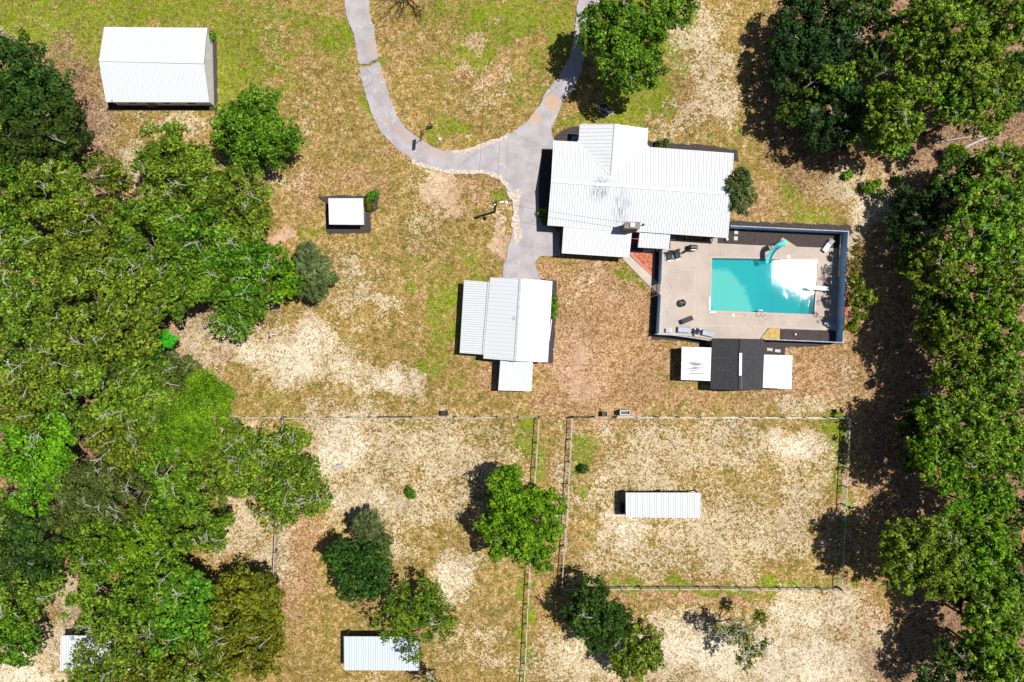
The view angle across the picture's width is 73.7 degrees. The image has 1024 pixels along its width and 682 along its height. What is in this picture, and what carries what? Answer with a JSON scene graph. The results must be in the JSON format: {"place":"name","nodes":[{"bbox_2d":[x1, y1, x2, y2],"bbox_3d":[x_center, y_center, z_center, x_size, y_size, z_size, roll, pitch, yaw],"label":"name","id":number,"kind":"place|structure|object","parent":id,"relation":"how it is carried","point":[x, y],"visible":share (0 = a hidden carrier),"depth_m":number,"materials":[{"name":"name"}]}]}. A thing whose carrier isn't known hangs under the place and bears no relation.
{"place":"outdoors","nodes":[
{"label":"outdoors","id":0,"kind":"place"},
{"bbox_2d":[345,0,378,63],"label":"driveway","id":1,"kind":"structure","parent":0,"point":[357,13],"depth_m":79.97,"materials":[{"name":"concrete"}]},
{"bbox_2d":[359,0,599,279],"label":"driveway","id":2,"kind":"structure","parent":0,"point":[517,154],"depth_m":79.97,"materials":[{"name":"concrete"}]},
{"bbox_2d":[0,0,1023,681],"bbox_3d":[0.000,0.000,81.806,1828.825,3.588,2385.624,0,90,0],"label":"ground","id":3,"kind":"structure","parent":0,"point":[376,334],"depth_m":80.08,"materials":[{"name":"plant"}]},
{"bbox_2d":[0,208,43,268],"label":"oak tree","id":4,"kind":"object","parent":3,"relation":"on","point":[28,231],"visible":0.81,"depth_m":73.89,"materials":[{"name":"green plant"}]},
{"bbox_2d":[0,601,45,670],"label":"oak tree","id":5,"kind":"object","parent":3,"relation":"on","point":[9,637],"visible":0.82,"depth_m":74.15,"materials":[{"name":"green plant"}]},
{"bbox_2d":[0,252,56,329],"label":"oak tree","id":6,"kind":"object","parent":3,"relation":"on","point":[26,293],"visible":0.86,"depth_m":72.63,"materials":[{"name":"green plant"}]},
{"bbox_2d":[0,309,65,380],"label":"oak tree","id":7,"kind":"object","parent":3,"relation":"on","point":[8,332],"visible":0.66,"depth_m":72.24,"materials":[{"name":"green plant"}]},
{"bbox_2d":[0,567,66,632],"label":"oak tree","id":8,"kind":"object","parent":3,"relation":"on","point":[38,592],"visible":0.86,"depth_m":73.69,"materials":[{"name":"green plant"}]},
{"bbox_2d":[0,510,67,598],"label":"oak tree","id":9,"kind":"object","parent":3,"relation":"on","point":[20,542],"visible":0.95,"depth_m":73.32,"materials":[{"name":"green plant"}]},
{"bbox_2d":[0,341,74,436],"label":"oak tree","id":10,"kind":"object","parent":3,"relation":"on","point":[22,413],"visible":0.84,"depth_m":71.86,"materials":[{"name":"green plant"}]},
{"bbox_2d":[0,27,78,136],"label":"oak tree","id":11,"kind":"object","parent":3,"relation":"on","point":[23,82],"visible":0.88,"depth_m":72.06,"materials":[{"name":"green plant"}]},
{"bbox_2d":[0,408,79,501],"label":"oak tree","id":12,"kind":"object","parent":3,"relation":"on","point":[53,443],"visible":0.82,"depth_m":72.12,"materials":[{"name":"green plant"}]},
{"bbox_2d":[6,446,77,517],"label":"oak tree","id":13,"kind":"object","parent":3,"relation":"on","point":[43,501],"visible":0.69,"depth_m":72.51,"materials":[{"name":"green plant"}]},
{"bbox_2d":[0,92,95,178],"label":"oak tree","id":14,"kind":"object","parent":3,"relation":"on","point":[56,145],"visible":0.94,"depth_m":72.50,"materials":[{"name":"green plant"}]},
{"bbox_2d":[0,152,96,222],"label":"oak tree","id":15,"kind":"object","parent":3,"relation":"on","point":[66,177],"visible":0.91,"depth_m":72.26,"materials":[{"name":"green plant"}]},
{"bbox_2d":[16,233,90,304],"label":"oak tree","id":16,"kind":"object","parent":3,"relation":"on","point":[52,244],"visible":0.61,"depth_m":73.44,"materials":[{"name":"green plant"}]},
{"bbox_2d":[27,300,111,384],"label":"oak tree","id":17,"kind":"object","parent":3,"relation":"on","point":[70,352],"visible":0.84,"depth_m":71.83,"materials":[{"name":"green plant"}]},
{"bbox_2d":[38,249,121,344],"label":"oak tree","id":18,"kind":"object","parent":3,"relation":"on","point":[68,282],"visible":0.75,"depth_m":71.83,"materials":[{"name":"green plant"}]},
{"bbox_2d":[42,457,120,537],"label":"oak tree","id":19,"kind":"object","parent":3,"relation":"on","point":[80,494],"visible":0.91,"depth_m":72.40,"materials":[{"name":"green plant"}]},
{"bbox_2d":[40,359,129,435],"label":"oak tree","id":20,"kind":"object","parent":3,"relation":"on","point":[82,386],"visible":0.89,"depth_m":71.99,"materials":[{"name":"green plant"}]},
{"bbox_2d":[41,191,134,268],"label":"oak tree","id":21,"kind":"object","parent":3,"relation":"on","point":[75,238],"visible":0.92,"depth_m":72.63,"materials":[{"name":"green plant"}]},
{"bbox_2d":[53,508,129,584],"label":"oak tree","id":22,"kind":"object","parent":3,"relation":"on","point":[93,561],"visible":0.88,"depth_m":72.25,"materials":[{"name":"green plant"}]},
{"bbox_2d":[59,574,134,642],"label":"oak tree","id":23,"kind":"object","parent":3,"relation":"on","point":[83,597],"visible":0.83,"depth_m":72.59,"materials":[{"name":"green plant"}]},
{"bbox_2d":[81,151,136,194],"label":"oak tree","id":24,"kind":"object","parent":3,"relation":"on","point":[116,170],"visible":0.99,"depth_m":75.19,"materials":[{"name":"green plant"}]},
{"bbox_2d":[81,398,160,474],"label":"oak tree","id":25,"kind":"object","parent":3,"relation":"on","point":[119,438],"visible":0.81,"depth_m":72.38,"materials":[{"name":"green plant"}]},
{"bbox_2d":[94,465,158,529],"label":"oak tree","id":26,"kind":"object","parent":3,"relation":"on","point":[120,489],"visible":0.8,"depth_m":72.29,"materials":[{"name":"green plant"}]},
{"bbox_2d":[93,292,165,372],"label":"oak tree","id":27,"kind":"object","parent":3,"relation":"on","point":[137,341],"visible":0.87,"depth_m":72.06,"materials":[{"name":"green plant"}]},
{"bbox_2d":[98,505,167,577],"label":"oak tree","id":28,"kind":"object","parent":3,"relation":"on","point":[133,552],"visible":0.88,"depth_m":72.61,"materials":[{"name":"green plant"}]},
{"bbox_2d":[90,249,182,332],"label":"oak tree","id":29,"kind":"object","parent":3,"relation":"on","point":[130,286],"visible":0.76,"depth_m":71.49,"materials":[{"name":"green plant"}]},
{"bbox_2d":[93,356,181,438],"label":"oak tree","id":30,"kind":"object","parent":3,"relation":"on","point":[144,415],"visible":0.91,"depth_m":71.79,"materials":[{"name":"green plant"}]},
{"bbox_2d":[101,605,177,681],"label":"oak tree","id":31,"kind":"object","parent":3,"relation":"on","point":[127,637],"visible":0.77,"depth_m":72.08,"materials":[{"name":"green plant"}]},
{"bbox_2d":[103,555,192,633],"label":"oak tree","id":32,"kind":"object","parent":3,"relation":"on","point":[156,582],"visible":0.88,"depth_m":72.22,"materials":[{"name":"green plant"}]},
{"bbox_2d":[104,197,194,288],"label":"oak tree","id":33,"kind":"object","parent":3,"relation":"on","point":[131,245],"visible":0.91,"depth_m":71.36,"materials":[{"name":"green plant"}]},
{"bbox_2d":[99,27,213,105],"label":"barn","id":34,"kind":"structure","parent":3,"relation":"on","point":[157,66],"depth_m":77.40,"materials":[{"name":"white metal"}]},
{"bbox_2d":[123,120,196,177],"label":"oak tree","id":35,"kind":"object","parent":3,"relation":"on","point":[168,128],"visible":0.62,"depth_m":73.58,"materials":[{"name":"green plant"}]},
{"bbox_2d":[129,441,203,532],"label":"oak tree","id":36,"kind":"object","parent":3,"relation":"on","point":[173,481],"visible":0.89,"depth_m":72.15,"materials":[{"name":"green plant"}]},
{"bbox_2d":[145,566,215,659],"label":"oak tree","id":37,"kind":"object","parent":3,"relation":"on","point":[187,614],"visible":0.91,"depth_m":72.38,"materials":[{"name":"green plant"}]},
{"bbox_2d":[134,134,234,234],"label":"oak tree","id":38,"kind":"object","parent":3,"relation":"on","point":[157,186],"visible":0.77,"depth_m":71.73,"materials":[{"name":"green plant"}]},
{"bbox_2d":[142,243,234,322],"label":"oak tree","id":39,"kind":"object","parent":3,"relation":"on","point":[200,290],"visible":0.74,"depth_m":72.37,"materials":[{"name":"green plant"}]},
{"bbox_2d":[142,367,236,463],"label":"oak tree","id":40,"kind":"object","parent":3,"relation":"on","point":[185,413],"visible":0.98,"depth_m":72.06,"materials":[{"name":"green plant"}]},
{"bbox_2d":[155,202,237,289],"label":"oak tree","id":41,"kind":"object","parent":3,"relation":"on","point":[185,232],"visible":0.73,"depth_m":71.83,"materials":[{"name":"green plant"}]},
{"bbox_2d":[166,491,234,553],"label":"oak tree","id":42,"kind":"object","parent":3,"relation":"on","point":[212,532],"visible":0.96,"depth_m":73.10,"materials":[{"name":"green plant"}]},
{"bbox_2d":[163,621,241,681],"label":"oak tree","id":43,"kind":"object","parent":3,"relation":"on","point":[209,653],"visible":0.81,"depth_m":72.73,"materials":[{"name":"green plant"}]},
{"bbox_2d":[189,417,256,500],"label":"oak tree","id":44,"kind":"object","parent":3,"relation":"on","point":[215,458],"visible":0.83,"depth_m":73.58,"materials":[{"name":"green plant"}]},
{"bbox_2d":[187,162,274,244],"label":"oak tree","id":45,"kind":"object","parent":3,"relation":"on","point":[245,204],"visible":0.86,"depth_m":72.64,"materials":[{"name":"green plant"}]},
{"bbox_2d":[202,294,261,341],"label":"oak tree","id":46,"kind":"object","parent":3,"relation":"on","point":[226,316],"visible":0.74,"depth_m":74.48,"materials":[{"name":"green plant"}]},
{"bbox_2d":[206,228,278,300],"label":"oak tree","id":47,"kind":"object","parent":3,"relation":"on","point":[250,262],"visible":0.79,"depth_m":72.81,"materials":[{"name":"green plant"}]},
{"bbox_2d":[202,562,285,655],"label":"oak tree","id":48,"kind":"object","parent":3,"relation":"on","point":[257,598],"visible":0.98,"depth_m":72.84,"materials":[{"name":"green plant"}]},
{"bbox_2d":[217,613,286,681],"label":"oak tree","id":49,"kind":"object","parent":3,"relation":"on","point":[266,640],"visible":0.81,"depth_m":73.11,"materials":[{"name":"green plant"}]},
{"bbox_2d":[217,240,289,319],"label":"oak tree","id":50,"kind":"object","parent":3,"relation":"on","point":[252,308],"visible":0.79,"depth_m":73.83,"materials":[{"name":"green plant"}]},
{"bbox_2d":[209,81,307,175],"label":"magnolia tree","id":51,"kind":"object","parent":3,"relation":"on","point":[244,125],"visible":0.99,"depth_m":74.59,"materials":[{"name":"green plant"}]},
{"bbox_2d":[222,423,336,536],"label":"oak tree","id":52,"kind":"object","parent":3,"relation":"on","point":[279,496],"visible":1,"depth_m":73.57,"materials":[{"name":"green plant"}]},
{"bbox_2d":[290,239,340,302],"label":"cedar tree","id":53,"kind":"object","parent":3,"relation":"on","point":[312,265],"visible":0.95,"depth_m":75.82,"materials":[{"name":"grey plant"}]},
{"bbox_2d":[320,535,394,608],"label":"oak tree","id":54,"kind":"object","parent":3,"relation":"on","point":[360,569],"visible":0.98,"depth_m":74.40,"materials":[{"name":"green plant"}]},
{"bbox_2d":[348,507,394,558],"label":"pine tree","id":55,"kind":"object","parent":3,"relation":"on","point":[375,528],"visible":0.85,"depth_m":75.18,"materials":[{"name":"green plant"}]},
{"bbox_2d":[344,629,420,670],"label":"loafing shed","id":56,"kind":"structure","parent":3,"relation":"on","point":[367,653],"depth_m":77.90,"materials":[{"name":"white metal"}]},
{"bbox_2d":[367,574,458,667],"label":"oak tree","id":57,"kind":"object","parent":3,"relation":"on","point":[421,611],"visible":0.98,"depth_m":74.79,"materials":[{"name":"green plant"}]},
{"bbox_2d":[460,277,551,390],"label":"workshop","id":58,"kind":"structure","parent":3,"relation":"on","point":[515,325],"depth_m":77.39,"materials":[{"name":"white metal"}]},
{"bbox_2d":[473,462,568,573],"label":"maple tree","id":59,"kind":"object","parent":3,"relation":"on","point":[516,498],"visible":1,"depth_m":73.92,"materials":[{"name":"green plant"}]},
{"bbox_2d":[560,573,635,655],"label":"oak tree","id":60,"kind":"object","parent":3,"relation":"on","point":[592,619],"visible":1,"depth_m":74.49,"materials":[{"name":"green plant"}]},
{"bbox_2d":[604,618,665,681],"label":"oak tree","id":61,"kind":"object","parent":3,"relation":"on","point":[636,662],"visible":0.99,"depth_m":75.39,"materials":[{"name":"green plant"}]},
{"bbox_2d":[574,0,700,97],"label":"pecan tree","id":62,"kind":"object","parent":3,"relation":"on","point":[617,34],"visible":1,"depth_m":72.79,"materials":[{"name":"green plant"}]},
{"bbox_2d":[547,124,733,257],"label":"farmhouse","id":63,"kind":"object","parent":3,"relation":"on","point":[629,179],"visible":1,"depth_m":76.81,"materials":[{"name":"metal"}]},
{"bbox_2d":[623,489,700,517],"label":"loafing shed","id":64,"kind":"structure","parent":3,"relation":"on","point":[661,504],"depth_m":77.90,"materials":[{"name":"white metal"}]},
{"bbox_2d":[678,338,791,389],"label":"pool house","id":65,"kind":"structure","parent":3,"relation":"on","point":[731,364],"depth_m":77.81,"materials":[{"name":"grey"}]},
{"bbox_2d":[723,165,759,216],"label":"cedar tree","id":66,"kind":"object","parent":3,"relation":"on","point":[739,183],"visible":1,"depth_m":75.81,"materials":[{"name":"green plant"}]},
{"bbox_2d":[713,608,774,673],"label":"oak tree","id":67,"kind":"object","parent":3,"relation":"on","point":[743,634],"visible":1,"depth_m":74.87,"materials":[{"name":"green plant"}]},
{"bbox_2d":[660,237,838,338],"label":"pool deck","id":68,"kind":"structure","parent":3,"relation":"on","point":[677,285],"depth_m":79.97,"materials":[{"name":"concrete"}]},
{"bbox_2d":[708,255,819,316],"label":"swimming pool","id":69,"kind":"structure","parent":68,"relation":"in","point":[775,286],"depth_m":80.86,"materials":[{"name":"blue liquid"}]},
{"bbox_2d":[717,229,838,247],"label":"mulch bed","id":70,"kind":"object","parent":3,"relation":"on","point":[774,238],"visible":0.62,"depth_m":79.98,"materials":[{"name":"brown wood"}]},
{"bbox_2d":[764,22,812,93],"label":"hardwood tree","id":71,"kind":"object","parent":3,"relation":"on","point":[782,57],"visible":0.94,"depth_m":74.91,"materials":[{"name":"green plant"}]},
{"bbox_2d":[771,67,827,126],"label":"hardwood tree","id":72,"kind":"object","parent":3,"relation":"on","point":[785,105],"visible":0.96,"depth_m":74.89,"materials":[{"name":"green plant"}]},
{"bbox_2d":[768,0,856,37],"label":"hardwood tree","id":73,"kind":"object","parent":3,"relation":"on","point":[809,11],"visible":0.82,"depth_m":74.64,"materials":[{"name":"green plant"}]},
{"bbox_2d":[794,106,864,153],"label":"hardwood tree","id":74,"kind":"object","parent":3,"relation":"on","point":[836,134],"visible":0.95,"depth_m":75.02,"materials":[{"name":"green plant"}]},
{"bbox_2d":[796,18,867,82],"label":"hardwood tree","id":75,"kind":"object","parent":3,"relation":"on","point":[827,44],"visible":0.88,"depth_m":74.18,"materials":[{"name":"green plant"}]},
{"bbox_2d":[811,54,869,125],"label":"hardwood tree","id":76,"kind":"object","parent":3,"relation":"on","point":[829,94],"visible":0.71,"depth_m":74.01,"materials":[{"name":"green plant"}]},
{"bbox_2d":[848,9,910,84],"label":"tree","id":77,"kind":"object","parent":3,"relation":"on","point":[875,60],"visible":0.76,"depth_m":72.80,"materials":[{"name":"green plant"}]},
{"bbox_2d":[861,60,937,145],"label":"pine tree","id":78,"kind":"object","parent":3,"relation":"on","point":[896,127],"visible":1,"depth_m":70.56,"materials":[{"name":"green plant"}]},
{"bbox_2d":[882,181,925,244],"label":"hardwood tree","id":79,"kind":"object","parent":3,"relation":"on","point":[897,222],"visible":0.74,"depth_m":75.97,"materials":[{"name":"green plant"}]},
{"bbox_2d":[883,0,950,56],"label":"tree","id":80,"kind":"object","parent":3,"relation":"on","point":[915,33],"visible":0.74,"depth_m":70.49,"materials":[{"name":"green plant"}]},
{"bbox_2d":[876,513,969,602],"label":"oak tree","id":81,"kind":"object","parent":3,"relation":"on","point":[918,551],"visible":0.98,"depth_m":70.88,"materials":[{"name":"green leaf"},{"name":"bark"}]},
{"bbox_2d":[903,181,965,231],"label":"hardwood tree","id":82,"kind":"object","parent":3,"relation":"on","point":[930,210],"visible":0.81,"depth_m":74.62,"materials":[{"name":"green plant"}]},
{"bbox_2d":[899,237,979,299],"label":"tree","id":83,"kind":"object","parent":3,"relation":"on","point":[942,279],"visible":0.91,"depth_m":71.45,"materials":[{"name":"green plant"}]},
{"bbox_2d":[889,0,990,57],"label":"tree","id":84,"kind":"object","parent":3,"relation":"on","point":[957,17],"visible":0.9,"depth_m":69.12,"materials":[{"name":"green plant"}]},
{"bbox_2d":[896,427,984,497],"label":"oak tree","id":85,"kind":"object","parent":3,"relation":"on","point":[951,478],"visible":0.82,"depth_m":70.72,"materials":[{"name":"green plant"}]},
{"bbox_2d":[910,63,976,126],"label":"tree","id":86,"kind":"object","parent":3,"relation":"on","point":[950,102],"visible":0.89,"depth_m":70.23,"materials":[{"name":"green plant"}]},
{"bbox_2d":[918,347,990,406],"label":"pine tree","id":87,"kind":"object","parent":3,"relation":"on","point":[948,371],"visible":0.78,"depth_m":72.29,"materials":[{"name":"green plant"}]},
{"bbox_2d":[926,151,985,199],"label":"tree","id":88,"kind":"object","parent":3,"relation":"on","point":[962,173],"visible":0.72,"depth_m":73.79,"materials":[{"name":"green plant"}]},
{"bbox_2d":[927,630,988,681],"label":"pine tree","id":89,"kind":"object","parent":3,"relation":"on","point":[954,657],"visible":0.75,"depth_m":73.78,"materials":[{"name":"green plant"}]},
{"bbox_2d":[917,310,1002,370],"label":"pine tree","id":90,"kind":"object","parent":3,"relation":"on","point":[959,345],"visible":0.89,"depth_m":70.87,"materials":[{"name":"green plant"}]},
{"bbox_2d":[923,474,997,535],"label":"pine tree","id":91,"kind":"object","parent":3,"relation":"on","point":[956,507],"visible":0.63,"depth_m":71.78,"materials":[{"name":"green plant"}]},
{"bbox_2d":[914,384,1012,474],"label":"oak tree","id":92,"kind":"object","parent":3,"relation":"on","point":[946,427],"visible":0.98,"depth_m":70.03,"materials":[{"name":"green plant"}]},
{"bbox_2d":[914,33,1023,110],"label":"pine tree","id":93,"kind":"object","parent":3,"relation":"on","point":[961,61],"visible":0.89,"depth_m":68.88,"materials":[{"name":"green plant"}]},
{"bbox_2d":[923,77,1017,140],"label":"tree","id":94,"kind":"object","parent":3,"relation":"on","point":[1006,112],"visible":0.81,"depth_m":69.86,"materials":[{"name":"green plant"}]},
{"bbox_2d":[932,508,1021,587],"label":"oak tree","id":95,"kind":"object","parent":3,"relation":"on","point":[990,549],"visible":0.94,"depth_m":70.32,"materials":[{"name":"green plant"}]},
{"bbox_2d":[934,210,1023,275],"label":"tree","id":96,"kind":"object","parent":3,"relation":"on","point":[985,246],"visible":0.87,"depth_m":70.12,"materials":[{"name":"green plant"}]},
{"bbox_2d":[943,177,1023,243],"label":"tree","id":97,"kind":"object","parent":3,"relation":"on","point":[1006,208],"visible":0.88,"depth_m":70.66,"materials":[{"name":"green plant"}]},
{"bbox_2d":[944,603,1023,660],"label":"pine tree","id":98,"kind":"object","parent":3,"relation":"on","point":[987,635],"visible":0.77,"depth_m":71.53,"materials":[{"name":"green plant"}]},
{"bbox_2d":[945,424,1023,505],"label":"oak tree","id":99,"kind":"object","parent":3,"relation":"on","point":[1016,468],"visible":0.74,"depth_m":70.32,"materials":[{"name":"green plant"}]},
{"bbox_2d":[950,276,1018,339],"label":"tree","id":100,"kind":"object","parent":3,"relation":"on","point":[981,307],"visible":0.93,"depth_m":70.31,"materials":[{"name":"green plant"}]},
{"bbox_2d":[960,0,1023,65],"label":"tree","id":101,"kind":"object","parent":3,"relation":"on","point":[1001,32],"visible":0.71,"depth_m":69.06,"materials":[{"name":"green plant"}]},
{"bbox_2d":[960,352,1023,415],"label":"pine tree","id":102,"kind":"object","parent":3,"relation":"on","point":[1015,370],"visible":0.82,"depth_m":70.27,"materials":[{"name":"green plant"}]},
{"bbox_2d":[964,570,1023,634],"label":"pine tree","id":103,"kind":"object","parent":3,"relation":"on","point":[1010,604],"visible":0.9,"depth_m":70.58,"materials":[{"name":"green plant"}]},
{"bbox_2d":[964,309,1023,369],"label":"pine tree","id":104,"kind":"object","parent":3,"relation":"on","point":[1013,348],"visible":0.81,"depth_m":70.25,"materials":[{"name":"green plant"}]},
{"bbox_2d":[965,260,1023,315],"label":"tree","id":105,"kind":"object","parent":3,"relation":"on","point":[1002,286],"visible":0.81,"depth_m":70.23,"materials":[{"name":"green plant"}]},
{"bbox_2d":[970,140,1023,194],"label":"tree","id":106,"kind":"object","parent":3,"relation":"on","point":[996,158],"visible":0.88,"depth_m":71.81,"materials":[{"name":"green plant"}]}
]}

